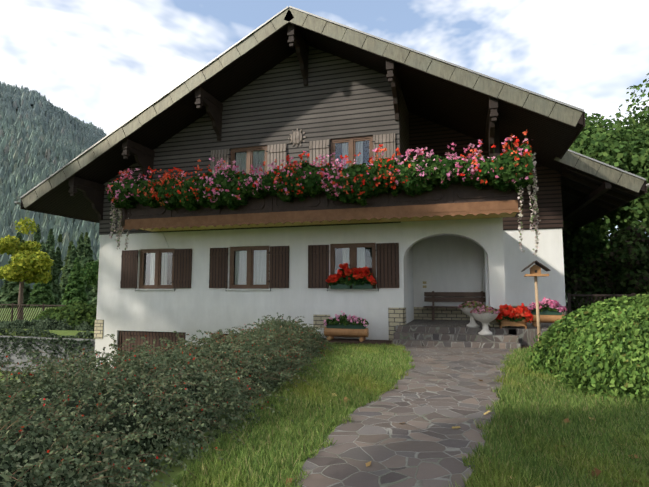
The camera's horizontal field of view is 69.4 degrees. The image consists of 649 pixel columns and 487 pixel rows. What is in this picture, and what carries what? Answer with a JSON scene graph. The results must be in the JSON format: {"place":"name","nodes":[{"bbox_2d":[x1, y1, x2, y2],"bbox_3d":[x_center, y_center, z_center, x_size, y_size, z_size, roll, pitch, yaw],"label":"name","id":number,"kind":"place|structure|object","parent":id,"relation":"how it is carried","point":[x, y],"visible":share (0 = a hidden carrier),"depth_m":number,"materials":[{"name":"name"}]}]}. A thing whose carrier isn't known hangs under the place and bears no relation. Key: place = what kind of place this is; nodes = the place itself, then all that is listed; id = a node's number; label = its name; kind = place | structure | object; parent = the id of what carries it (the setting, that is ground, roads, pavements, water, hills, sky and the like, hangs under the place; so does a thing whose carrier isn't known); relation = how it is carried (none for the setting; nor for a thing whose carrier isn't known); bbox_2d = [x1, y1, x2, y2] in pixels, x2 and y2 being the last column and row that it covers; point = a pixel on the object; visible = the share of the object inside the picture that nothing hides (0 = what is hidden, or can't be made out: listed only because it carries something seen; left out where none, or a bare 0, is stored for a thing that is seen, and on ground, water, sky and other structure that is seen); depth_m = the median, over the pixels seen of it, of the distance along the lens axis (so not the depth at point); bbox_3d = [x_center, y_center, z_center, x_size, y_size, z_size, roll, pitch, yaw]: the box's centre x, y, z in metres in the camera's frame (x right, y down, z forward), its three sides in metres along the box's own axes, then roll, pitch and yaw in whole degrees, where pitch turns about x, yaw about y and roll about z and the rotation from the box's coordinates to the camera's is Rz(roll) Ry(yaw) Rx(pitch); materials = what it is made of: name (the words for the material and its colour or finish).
{"place":"outdoors","nodes":[
{"label":"outdoors","id":0,"kind":"place"},
{"bbox_2d":[0,81,106,289],"bbox_3d":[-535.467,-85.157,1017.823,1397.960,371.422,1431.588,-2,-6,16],"label":"mountain forest","id":1,"kind":"object","parent":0,"point":[43,139],"visible":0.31,"depth_m":452.91,"materials":[{"name":"green plant"}]},
{"bbox_2d":[150,141,364,284],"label":"window curtains","id":2,"kind":"object","parent":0,"point":[239,276],"depth_m":14.46,"materials":[{"name":"white fabric"}]},
{"bbox_2d":[0,106,648,486],"bbox_3d":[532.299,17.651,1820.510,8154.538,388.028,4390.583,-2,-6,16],"label":"ground","id":3,"kind":"structure","parent":0,"point":[177,470],"depth_m":4.77,"materials":[{"name":"green plant"}]},
{"bbox_2d":[0,232,22,303],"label":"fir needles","id":4,"kind":"object","parent":3,"relation":"on","point":[4,289],"visible":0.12,"depth_m":140.34,"materials":[{"name":"green plant"}]},
{"bbox_2d":[0,279,32,308],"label":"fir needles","id":5,"kind":"object","parent":3,"relation":"on","point":[11,297],"visible":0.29,"depth_m":101.00,"materials":[{"name":"green plant"}]},
{"bbox_2d":[0,217,53,320],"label":"pollard tree","id":6,"kind":"object","parent":3,"relation":"on","point":[32,259],"depth_m":25.15,"materials":[{"name":"plant"}]},
{"bbox_2d":[0,303,63,321],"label":"lattice fence","id":7,"kind":"object","parent":3,"relation":"on","point":[12,310],"visible":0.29,"depth_m":23.51,"materials":[{"name":"brown wood"}]},
{"bbox_2d":[32,224,41,243],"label":"fir needles","id":8,"kind":"object","parent":3,"relation":"on","point":[37,236],"visible":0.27,"depth_m":243.69,"materials":[{"name":"green plant"}]},
{"bbox_2d":[26,281,55,307],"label":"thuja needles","id":9,"kind":"object","parent":3,"relation":"on","point":[40,294],"visible":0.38,"depth_m":43.93,"materials":[{"name":"green plant"}]},
{"bbox_2d":[40,241,46,255],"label":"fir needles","id":10,"kind":"object","parent":3,"relation":"on","point":[43,247],"visible":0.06,"depth_m":190.44,"materials":[{"name":"green plant"}]},
{"bbox_2d":[0,315,94,369],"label":"wall cotoneaster","id":11,"kind":"object","parent":3,"relation":"on","point":[20,326],"depth_m":16.59,"materials":[{"name":"green plant"}]},
{"bbox_2d":[0,335,94,374],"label":"retaining wall","id":12,"kind":"structure","parent":3,"relation":"on","point":[13,358],"depth_m":16.45,"materials":[{"name":"stone"}]},
{"bbox_2d":[45,229,55,253],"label":"fir needles","id":13,"kind":"object","parent":3,"relation":"on","point":[50,242],"visible":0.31,"depth_m":205.39,"materials":[{"name":"green plant"}]},
{"bbox_2d":[48,246,62,306],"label":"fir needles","id":14,"kind":"object","parent":3,"relation":"on","point":[56,288],"visible":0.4,"depth_m":100.62,"materials":[{"name":"green plant"}]},
{"bbox_2d":[55,246,62,275],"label":"fir needles","id":15,"kind":"object","parent":3,"relation":"on","point":[58,258],"visible":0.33,"depth_m":182.80,"materials":[{"name":"green plant"}]},
{"bbox_2d":[56,234,62,244],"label":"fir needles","id":16,"kind":"object","parent":3,"relation":"on","point":[59,239],"visible":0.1,"depth_m":250.01,"materials":[{"name":"green plant"}]},
{"bbox_2d":[29,301,96,329],"bbox_3d":[-10.060,3.094,19.490,4.790,1.417,3.479,-2,-6,16],"label":"garden shrub","id":17,"kind":"object","parent":3,"relation":"on","point":[69,312],"depth_m":18.52,"materials":[{"name":"green plant"}]},
{"bbox_2d":[59,241,73,292],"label":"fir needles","id":18,"kind":"object","parent":3,"relation":"on","point":[62,269],"visible":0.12,"depth_m":123.06,"materials":[{"name":"green plant"}]},
{"bbox_2d":[60,245,77,302],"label":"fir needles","id":19,"kind":"object","parent":3,"relation":"on","point":[71,260],"visible":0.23,"depth_m":111.93,"materials":[{"name":"green plant"}]},
{"bbox_2d":[60,257,89,306],"bbox_3d":[-17.834,3.066,33.504,2.149,4.240,2.242,-2,-6,16],"label":"conifer tree","id":20,"kind":"object","parent":3,"relation":"on","point":[75,289],"visible":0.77,"depth_m":33.24,"materials":[{"name":"green plant"}]},
{"bbox_2d":[76,234,84,264],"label":"fir needles","id":21,"kind":"object","parent":3,"relation":"on","point":[80,249],"visible":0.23,"depth_m":153.35,"materials":[{"name":"green plant"}]},
{"bbox_2d":[80,237,94,300],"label":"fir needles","id":22,"kind":"object","parent":3,"relation":"on","point":[86,256],"visible":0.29,"depth_m":100.07,"materials":[{"name":"green plant"}]},
{"bbox_2d":[81,259,98,287],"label":"tree","id":23,"kind":"object","parent":3,"relation":"on","point":[91,270],"visible":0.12,"depth_m":53.87,"materials":[{"name":"green plant"}]},
{"bbox_2d":[89,257,98,305],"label":"fir needles","id":24,"kind":"object","parent":3,"relation":"on","point":[94,292],"visible":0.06,"depth_m":96.28,"materials":[{"name":"green plant"}]},
{"bbox_2d":[0,312,335,486],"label":"hedge","id":25,"kind":"object","parent":3,"relation":"on","point":[88,412],"depth_m":4.25,"materials":[{"name":"green plant"}]},
{"bbox_2d":[0,318,327,481],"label":"hedge berries","id":26,"kind":"object","parent":25,"relation":"on","point":[48,451],"visible":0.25,"depth_m":4.55,"materials":[{"name":"red plant"}]},
{"bbox_2d":[95,218,505,368],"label":"house ground floor walls","id":27,"kind":"structure","parent":3,"relation":"on","point":[461,255],"depth_m":14.43,"materials":[{"name":"white paint"}]},
{"bbox_2d":[118,330,238,361],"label":"garage doors","id":28,"kind":"structure","parent":27,"relation":"attached to","point":[150,336],"depth_m":15.14,"materials":[{"name":"brown wood"}]},
{"bbox_2d":[99,46,409,234],"bbox_3d":[-1.067,-2.685,20.506,10.220,5.650,12.030,-2,-6,16],"label":"wood siding","id":29,"kind":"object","parent":27,"relation":"on","point":[337,98],"depth_m":14.35,"materials":[{"name":"wood"}]},
{"bbox_2d":[69,24,497,219],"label":"roof brackets","id":30,"kind":"object","parent":29,"relation":"attached to","point":[93,192],"visible":0.96,"depth_m":14.31,"materials":[{"name":"brown wood"}]},
{"bbox_2d":[291,131,302,143],"bbox_3d":[-0.839,-3.195,14.148,0.400,0.400,0.070,-2,-6,16],"label":"wall ornament","id":31,"kind":"object","parent":29,"relation":"attached to","point":[296,137],"visible":0.98,"depth_m":14.13,"materials":[{"name":"wood"}]},
{"bbox_2d":[288,129,305,146],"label":"gable rosette rays","id":32,"kind":"object","parent":31,"relation":"attached to","point":[302,140],"visible":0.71,"depth_m":14.14,"materials":[{"name":"wood"}]},
{"bbox_2d":[211,133,395,172],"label":"window shutters","id":33,"kind":"object","parent":29,"relation":"attached to","point":[278,152],"depth_m":13.94,"materials":[{"name":"wood"}]},
{"bbox_2d":[135,289,377,290],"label":"window sills","id":34,"kind":"structure","parent":27,"relation":"attached to","point":[269,289],"depth_m":14.02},
{"bbox_2d":[139,135,375,288],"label":"window frames","id":35,"kind":"structure","parent":27,"relation":"attached to","point":[352,141],"depth_m":14.32,"materials":[{"name":"wood"}]},
{"bbox_2d":[135,141,378,290],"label":"shutter hinges","id":36,"kind":"object","parent":35,"relation":"attached to","point":[269,252],"visible":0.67,"depth_m":13.95,"materials":[{"name":"black metal"}]},
{"bbox_2d":[143,141,371,284],"bbox_3d":[-2.309,-0.819,14.498,7.628,4.170,0.030,-2,-6,16],"label":"window glass","id":37,"kind":"object","parent":35,"relation":"in","point":[253,250],"visible":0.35,"depth_m":14.41,"materials":[{"name":"glass"}]},
{"bbox_2d":[331,284,372,288],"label":"window box planters","id":38,"kind":"object","parent":35,"relation":"on","point":[356,286],"depth_m":13.10,"materials":[{"name":"green plastic"}]},
{"bbox_2d":[326,262,376,285],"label":"red flowers","id":39,"kind":"object","parent":38,"relation":"in","point":[344,267],"depth_m":13.07,"materials":[{"name":"red plant"}]},
{"bbox_2d":[143,141,371,284],"bbox_3d":[-2.260,-0.803,14.663,7.858,4.400,0.035,-2,-6,16],"label":"window interior","id":40,"kind":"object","parent":27,"relation":"attached to","point":[338,146],"depth_m":14.02,"materials":[{"name":"white fabric"}]},
{"bbox_2d":[120,243,398,287],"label":"window shutters","id":41,"kind":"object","parent":27,"relation":"attached to","point":[387,259],"depth_m":13.95,"materials":[{"name":"brown wood"}]},
{"bbox_2d":[125,181,522,231],"bbox_3d":[-0.534,-1.124,13.190,11.170,1.070,1.395,-2,-6,16],"label":"balcony railing","id":42,"kind":"object","parent":27,"relation":"attached to","point":[456,193],"visible":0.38,"depth_m":12.29,"materials":[{"name":"brown wood"}]},
{"bbox_2d":[106,130,534,210],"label":"balcony flowers","id":43,"kind":"object","parent":42,"relation":"on","point":[502,182],"depth_m":11.85,"materials":[{"name":"plant"}]},
{"bbox_2d":[122,200,521,229],"bbox_3d":[-0.729,-0.700,12.489,11.120,0.330,0.035,-2,-6,16],"label":"balcony valance","id":44,"kind":"object","parent":42,"relation":"attached to","point":[432,210],"visible":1,"depth_m":12.19,"materials":[{"name":"brown wood"}]},
{"bbox_2d":[121,164,523,225],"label":"balcony corner posts","id":45,"kind":"object","parent":42,"relation":"attached to","point":[124,211],"visible":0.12,"depth_m":14.01,"materials":[{"name":"brown wood"}]},
{"bbox_2d":[109,152,540,255],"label":"hanging vines","id":46,"kind":"object","parent":42,"relation":"hanging from","point":[120,228],"visible":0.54,"depth_m":10.74,"materials":[{"name":"green plant"}]},
{"bbox_2d":[494,118,502,217],"bbox_3d":[4.630,-2.053,12.559,0.160,2.776,0.160,-2,-6,16],"label":"wooden post","id":47,"kind":"object","parent":42,"relation":"on","point":[496,144],"visible":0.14,"depth_m":12.55,"materials":[{"name":"brown wood"}]},
{"bbox_2d":[141,212,516,231],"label":"balcony slab","id":48,"kind":"structure","parent":27,"relation":"attached to","point":[446,217],"depth_m":13.06,"materials":[{"name":"brown wood"}]},
{"bbox_2d":[21,15,645,234],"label":"roof","id":49,"kind":"structure","parent":27,"relation":"attached to","point":[452,106],"depth_m":14.05,"materials":[{"name":"brown wood"}]},
{"bbox_2d":[21,8,644,207],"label":"roof verge fascia panels","id":50,"kind":"object","parent":49,"relation":"attached to","point":[542,106],"visible":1,"depth_m":12.79,"materials":[{"name":"grey wood"}]},
{"bbox_2d":[20,6,645,198],"bbox_3d":[-0.586,-4.006,14.094,18.416,4.904,2.860,-2,-6,16],"label":"roof drip edge","id":51,"kind":"object","parent":50,"relation":"attached to","point":[362,32],"visible":0.81,"depth_m":12.84,"materials":[{"name":"grey metal"}]},
{"bbox_2d":[20,112,646,227],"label":"roof eave boards","id":52,"kind":"object","parent":49,"relation":"attached to","point":[574,139],"visible":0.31,"depth_m":14.32,"materials":[{"name":"brown wood"}]},
{"bbox_2d":[25,17,644,208],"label":"roof edge trim","id":53,"kind":"structure","parent":49,"relation":"attached to","point":[342,42],"depth_m":13.04,"materials":[{"name":"grey metal"}]},
{"bbox_2d":[561,166,639,220],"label":"roof rafters","id":54,"kind":"object","parent":49,"relation":"attached to","point":[605,187],"visible":0.69,"depth_m":14.20,"materials":[{"name":"brown wood"}]},
{"bbox_2d":[94,306,567,339],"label":"stone plinth","id":55,"kind":"structure","parent":3,"relation":"on","point":[396,316],"depth_m":14.82,"materials":[{"name":"beige stone"}]},
{"bbox_2d":[216,346,640,486],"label":"fallen leaves","id":56,"kind":"object","parent":3,"relation":"on","point":[597,472],"visible":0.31,"depth_m":3.85,"materials":[{"name":"brown plant"}]},
{"bbox_2d":[325,338,534,349],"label":"mulch beds","id":57,"kind":"object","parent":3,"relation":"on","point":[350,341],"visible":0.07,"depth_m":12.52,"materials":[{"name":"brown soil"}]},
{"bbox_2d":[324,327,368,341],"bbox_3d":[0.595,2.470,12.792,1.200,0.354,0.340,-2,-6,16],"label":"planter box","id":58,"kind":"object","parent":57,"relation":"on","point":[332,333],"visible":0.96,"depth_m":12.70,"materials":[{"name":"brown wood"}]},
{"bbox_2d":[326,323,365,328],"bbox_3d":[0.595,2.251,12.813,1.080,0.140,0.180,-2,-6,16],"label":"log planter bed","id":59,"kind":"object","parent":58,"relation":"on","point":[351,326],"visible":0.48,"depth_m":12.71,"materials":[{"name":"green plastic"}]},
{"bbox_2d":[323,311,368,325],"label":"flowers","id":60,"kind":"object","parent":58,"relation":"on","point":[343,319],"depth_m":12.71,"materials":[{"name":"pink plant"}]},
{"bbox_2d":[392,319,553,349],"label":"stone steps","id":61,"kind":"structure","parent":3,"relation":"on","point":[445,333],"depth_m":11.72,"materials":[{"name":"grey stone"}]},
{"bbox_2d":[423,291,485,320],"bbox_3d":[4.151,1.947,14.630,2.050,0.920,0.470,-2,-6,16],"label":"porch bench","id":62,"kind":"object","parent":61,"relation":"on","point":[460,296],"visible":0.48,"depth_m":14.82,"materials":[{"name":"brown wood"}]},
{"bbox_2d":[461,306,478,327],"bbox_3d":[3.840,1.895,12.145,0.636,0.537,0.636,-2,-6,16],"label":"stone urn","id":63,"kind":"object","parent":61,"relation":"on","point":[472,323],"visible":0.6,"depth_m":12.03,"materials":[{"name":"concrete"}]},
{"bbox_2d":[458,301,483,308],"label":"flowers","id":64,"kind":"object","parent":63,"relation":"on","point":[471,304],"visible":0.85,"depth_m":12.02,"materials":[{"name":"green plant"}]},
{"bbox_2d":[472,312,497,334],"bbox_3d":[4.007,1.986,11.677,0.670,0.565,0.670,-2,-6,16],"label":"stone urn","id":65,"kind":"object","parent":61,"relation":"on","point":[485,318],"visible":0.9,"depth_m":11.52,"materials":[{"name":"stone"}]},
{"bbox_2d":[470,305,499,313],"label":"flowers","id":66,"kind":"object","parent":65,"relation":"on","point":[483,309],"visible":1,"depth_m":11.52,"materials":[{"name":"pink plant"}]},
{"bbox_2d":[499,319,526,328],"bbox_3d":[4.743,2.006,11.802,0.620,0.250,0.260,-2,-6,16],"label":"wooden planter box","id":67,"kind":"object","parent":61,"relation":"on","point":[506,322],"visible":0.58,"depth_m":11.68,"materials":[{"name":"brown wood"}]},
{"bbox_2d":[495,303,533,322],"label":"red flowers","id":68,"kind":"object","parent":67,"relation":"on","point":[512,312],"depth_m":11.62,"materials":[{"name":"red plant"}]},
{"bbox_2d":[531,314,564,326],"bbox_3d":[5.799,2.005,12.253,0.850,0.334,0.340,-2,-6,16],"label":"log planter","id":69,"kind":"object","parent":61,"relation":"on","point":[548,318],"depth_m":12.16,"materials":[{"name":"brown wood"}]},
{"bbox_2d":[531,309,561,314],"bbox_3d":[5.799,1.796,12.273,0.730,0.140,0.180,-2,-6,16],"label":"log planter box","id":70,"kind":"object","parent":69,"relation":"on","point":[546,312],"visible":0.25,"depth_m":12.18,"materials":[{"name":"green plastic"}]},
{"bbox_2d":[527,297,566,312],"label":"pink flowers","id":71,"kind":"object","parent":70,"relation":"in","point":[554,303],"depth_m":12.15,"materials":[{"name":"pink plant"}]},
{"bbox_2d":[523,294,648,406],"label":"shrub foliage","id":72,"kind":"object","parent":3,"relation":"on","point":[599,347],"visible":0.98,"depth_m":6.57,"materials":[{"name":"green plant"}]},
{"bbox_2d":[562,226,629,306],"bbox_3d":[10.772,1.552,20.587,5.333,4.414,4.447,-2,-6,16],"label":"tree","id":73,"kind":"object","parent":3,"relation":"on","point":[576,239],"depth_m":19.50,"materials":[{"name":"green plant"}]},
{"bbox_2d":[582,223,627,253],"bbox_3d":[16.414,-1.073,33.926,11.287,12.183,12.354,-2,-6,16],"label":"tree","id":74,"kind":"object","parent":3,"relation":"on","point":[607,245],"depth_m":29.07,"materials":[{"name":"green plant"}]},
{"bbox_2d":[565,224,648,311],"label":"shrub","id":75,"kind":"object","parent":3,"relation":"on","point":[629,250],"depth_m":16.58,"materials":[{"name":"green plant"}]},
{"bbox_2d":[567,293,647,315],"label":"lattice fence","id":76,"kind":"object","parent":3,"relation":"on","point":[569,295],"visible":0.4,"depth_m":14.77,"materials":[{"name":"brown wood"}]},
{"bbox_2d":[639,281,648,293],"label":"tree","id":77,"kind":"object","parent":3,"relation":"on","point":[645,287],"visible":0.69,"depth_m":15.26,"materials":[{"name":"green plant"}]},
{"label":"big tree trunk","id":78,"kind":"object","parent":3,"relation":"on","visible":0},
{"bbox_2d":[562,73,648,238],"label":"tree","id":79,"kind":"object","parent":78,"relation":"attached to","point":[625,148],"visible":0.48,"depth_m":17.98,"materials":[{"name":"green plant"}]},
{"bbox_2d":[0,0,648,234],"label":"sky","id":80,"kind":"structure","parent":0,"point":[102,62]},
{"bbox_2d":[295,345,516,486],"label":"garden path","id":81,"kind":"structure","parent":0,"point":[435,397],"depth_m":4.79,"materials":[{"name":"grey stone"}]},
{"bbox_2d":[409,113,562,229],"bbox_3d":[6.374,-2.043,19.590,4.630,4.192,9.430,-2,-6,16],"label":"wood siding","id":82,"kind":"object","parent":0,"point":[431,135],"depth_m":14.66,"materials":[{"name":"brown wood"}]},
{"bbox_2d":[503,228,565,305],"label":"house extension walls","id":83,"kind":"structure","parent":0,"point":[519,288],"depth_m":14.40,"materials":[{"name":"white paint"}]},
{"bbox_2d":[524,264,548,276],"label":"bird house","id":84,"kind":"structure","parent":0,"point":[533,268],"depth_m":11.21,"materials":[{"name":"brown wood"}]},
{"bbox_2d":[521,260,549,271],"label":"birdhouse roof","id":85,"kind":"structure","parent":84,"relation":"on","point":[542,266],"depth_m":11.17,"materials":[{"name":"grey wood"}]},
{"bbox_2d":[534,276,540,340],"bbox_3d":[5.111,1.747,11.204,0.102,1.921,0.084,-2,-6,16],"label":"post","id":86,"kind":"object","parent":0,"point":[537,306],"visible":0.66,"depth_m":11.21,"materials":[{"name":"brown wood"}]}
]}

